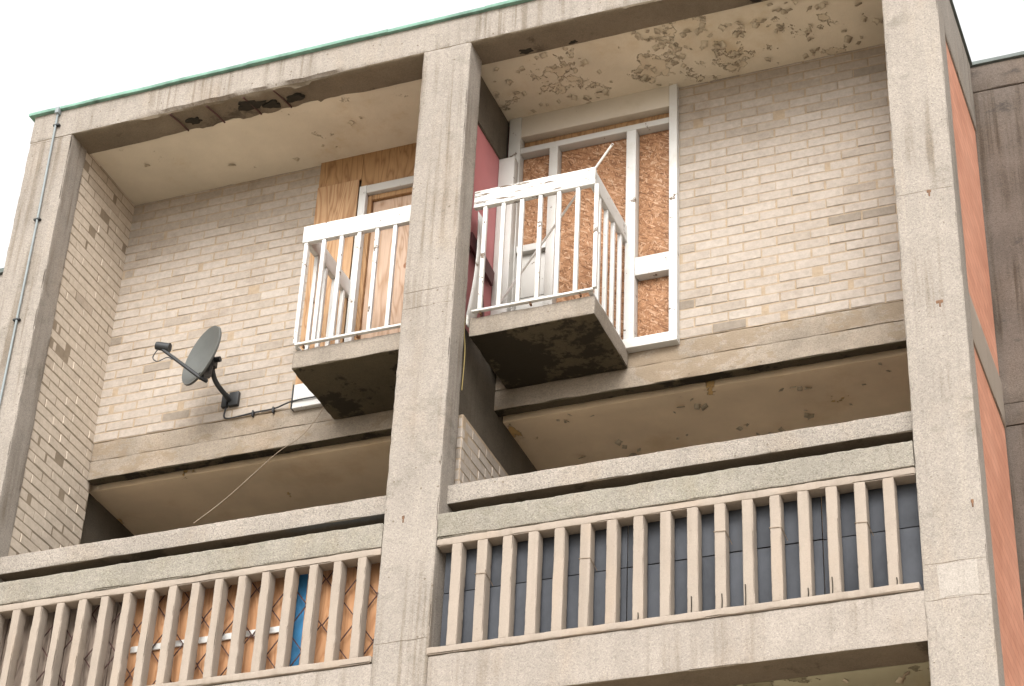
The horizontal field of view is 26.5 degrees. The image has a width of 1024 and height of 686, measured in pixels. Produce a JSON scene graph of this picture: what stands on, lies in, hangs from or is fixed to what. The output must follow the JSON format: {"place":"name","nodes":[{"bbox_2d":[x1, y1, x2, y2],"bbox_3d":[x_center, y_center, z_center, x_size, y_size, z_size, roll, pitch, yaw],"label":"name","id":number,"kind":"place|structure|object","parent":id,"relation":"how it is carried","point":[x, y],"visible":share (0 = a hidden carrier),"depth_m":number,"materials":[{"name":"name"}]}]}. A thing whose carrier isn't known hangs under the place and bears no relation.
{"place":"outdoors","nodes":[
{"label":"outdoors","id":0,"kind":"place"},
{"bbox_2d":[0,0,1023,267],"label":"sky","id":1,"kind":"structure","parent":0,"point":[54,53],"materials":[{"name":"white"}]},
{"label":"pavement","id":2,"kind":"structure","parent":0,"visible":0},
{"bbox_2d":[0,268,3,282],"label":"building wing","id":3,"kind":"structure","parent":2,"relation":"on","point":[1,270],"depth_m":19.21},
{"bbox_2d":[0,0,1023,685],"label":"apartment building","id":4,"kind":"structure","parent":2,"relation":"on","point":[450,96],"depth_m":15.30,"materials":[{"name":"concrete"}]},
{"bbox_2d":[0,106,61,403],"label":"conduit","id":5,"kind":"object","parent":4,"relation":"attached to","point":[58,110],"visible":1,"depth_m":16.58,"materials":[{"name":"metal"}]},
{"bbox_2d":[0,602,122,685],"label":"plank screen","id":6,"kind":"object","parent":4,"relation":"attached to","point":[67,649],"visible":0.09,"depth_m":14.61,"materials":[{"name":"brown wood"}]},
{"bbox_2d":[3,153,134,582],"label":"brick wall","id":7,"kind":"structure","parent":4,"relation":"on","point":[53,500],"depth_m":16.59,"materials":[{"name":"beige brick"}]},
{"bbox_2d":[0,496,385,685],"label":"concrete balustrade","id":8,"kind":"object","parent":4,"relation":"on","point":[291,546],"visible":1,"depth_m":14.27,"materials":[{"name":"beige concrete"}]},
{"bbox_2d":[93,166,320,443],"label":"brick wall","id":9,"kind":"structure","parent":4,"relation":"on","point":[228,260],"depth_m":17.03,"materials":[{"name":"beige brick"}]},
{"bbox_2d":[152,326,240,408],"bbox_3d":[-2.328,0.188,16.297,0.568,0.472,0.539,-10,-36,19],"label":"satellite dish","id":10,"kind":"object","parent":9,"relation":"attached to","point":[201,362],"visible":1,"depth_m":16.22,"materials":[{"name":"black metal"}]},
{"bbox_2d":[36,567,377,685],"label":"lattice gate","id":11,"kind":"structure","parent":4,"relation":"attached to","point":[223,632],"depth_m":14.14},
{"bbox_2d":[124,563,379,685],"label":"board screen","id":12,"kind":"object","parent":4,"relation":"attached to","point":[347,619],"visible":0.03,"depth_m":14.11,"materials":[{"name":"orange wood"}]},
{"bbox_2d":[130,626,279,653],"bbox_3d":[-2.001,1.940,14.183,1.120,0.045,0.015,-10,-36,19],"label":"batten","id":13,"kind":"object","parent":12,"relation":"attached to","point":[225,637],"visible":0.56,"depth_m":14.18,"materials":[{"name":"white paint"}]},
{"bbox_2d":[193,408,322,523],"bbox_3d":[-1.835,0.872,15.410,0.966,1.402,0.207,28,-41,-32],"label":"hanging wire","id":14,"kind":"object","parent":4,"relation":"hanging from","point":[259,468],"visible":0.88,"depth_m":15.54,"materials":[{"name":"grey metal"}]},
{"bbox_2d":[223,396,314,418],"bbox_3d":[-1.737,0.435,16.164,0.935,0.171,0.048,-13,-37,22],"label":"black cable","id":15,"kind":"object","parent":4,"relation":"attached to","point":[253,412],"visible":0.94,"depth_m":16.18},
{"bbox_2d":[289,574,307,665],"bbox_3d":[-1.107,1.668,13.994,0.820,1.051,0.005,-10,-36,19],"label":"blue sheet","id":16,"kind":"object","parent":4,"relation":"attached to","point":[298,622],"depth_m":14.03,"materials":[{"name":"blue plastic"}]},
{"bbox_2d":[292,205,410,418],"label":"balcony","id":17,"kind":"structure","parent":4,"relation":"attached to","point":[338,379],"depth_m":15.55,"materials":[{"name":"concrete"}]},
{"bbox_2d":[292,143,415,410],"bbox_3d":[-0.933,-0.573,16.527,1.357,2.335,0.115,-10,-36,19],"label":"boarded door","id":18,"kind":"structure","parent":4,"relation":"attached to","point":[367,183],"depth_m":16.80,"materials":[{"name":"brown wood"}]},
{"bbox_2d":[290,384,294,410],"bbox_3d":[-1.624,0.408,16.132,0.008,0.210,0.048,-10,-36,19],"label":"sealing strip","id":19,"kind":"object","parent":18,"relation":"attached to","point":[292,397],"visible":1,"depth_m":16.11,"materials":[{"name":"black rubber"}]},
{"bbox_2d":[461,318,465,389],"bbox_3d":[-0.329,0.062,14.831,0.018,0.620,0.019,21,-38,-24],"label":"yellow cable","id":20,"kind":"object","parent":4,"relation":"hanging from","point":[464,353],"visible":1,"depth_m":14.82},
{"bbox_2d":[465,211,485,323],"bbox_3d":[-0.244,-0.514,15.425,0.036,1.036,0.258,-10,-36,19],"label":"curved panel","id":21,"kind":"object","parent":4,"relation":"attached to","point":[473,302],"visible":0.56,"depth_m":15.32,"materials":[{"name":"white paint"}]},
{"bbox_2d":[470,232,494,316],"bbox_3d":[-0.229,-0.340,15.480,0.040,0.828,0.458,-10,-36,19],"label":"maroon board","id":22,"kind":"object","parent":4,"relation":"attached to","point":[489,274],"visible":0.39,"depth_m":15.68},
{"bbox_2d":[469,167,628,388],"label":"balcony","id":23,"kind":"structure","parent":4,"relation":"attached to","point":[568,339],"depth_m":15.06,"materials":[{"name":"concrete"}]},
{"bbox_2d":[466,315,469,326],"bbox_3d":[-0.306,-0.152,14.980,0.010,0.085,0.040,-10,-36,19],"label":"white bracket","id":24,"kind":"object","parent":23,"relation":"attached to","point":[467,320],"visible":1,"depth_m":14.97,"materials":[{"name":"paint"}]},
{"bbox_2d":[501,143,613,301],"bbox_3d":[0.312,-0.847,15.468,0.016,0.663,1.307,24,-39,-28],"label":"thin pole","id":25,"kind":"object","parent":23,"relation":"on","point":[554,225],"visible":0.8,"depth_m":15.48,"materials":[{"name":"paint"}]},
{"bbox_2d":[490,84,679,353],"bbox_3d":[0.556,-0.868,15.972,1.388,2.344,0.205,-10,-36,19],"label":"boarded window","id":26,"kind":"structure","parent":4,"relation":"attached to","point":[637,169],"depth_m":16.08,"materials":[{"name":"white paint"}]},
{"bbox_2d":[515,295,543,309],"bbox_3d":[0.134,-0.162,15.753,0.237,0.400,0.030,-10,-36,19],"label":"door panel","id":27,"kind":"structure","parent":26,"relation":"in","point":[535,304],"depth_m":15.82,"materials":[{"name":"grey paint"}]},
{"bbox_2d":[520,252,544,298],"bbox_3d":[0.151,-0.494,15.977,0.237,0.387,0.030,-10,-36,19],"label":"door panel","id":28,"kind":"structure","parent":26,"relation":"in","point":[528,275],"depth_m":15.95,"materials":[{"name":"grey paint"}]},
{"bbox_2d":[426,411,922,655],"bbox_3d":[0.992,1.207,13.270,3.075,1.281,0.335,-10,-36,19],"label":"concrete balustrade","id":29,"kind":"object","parent":4,"relation":"on","point":[859,458],"visible":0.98,"depth_m":13.19,"materials":[{"name":"beige concrete"}]},
{"bbox_2d":[440,483,923,645],"bbox_3d":[0.984,1.305,13.176,3.028,0.916,0.018,-10,-36,19],"label":"board screen","id":30,"kind":"object","parent":4,"relation":"attached to","point":[910,542],"visible":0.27,"depth_m":13.07,"materials":[{"name":"grey wood"}]},
{"bbox_2d":[679,44,902,339],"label":"brick wall","id":31,"kind":"structure","parent":4,"relation":"on","point":[787,204],"depth_m":15.49,"materials":[{"name":"beige brick"}]},
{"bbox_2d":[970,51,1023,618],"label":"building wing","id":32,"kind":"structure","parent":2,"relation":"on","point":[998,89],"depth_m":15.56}
]}

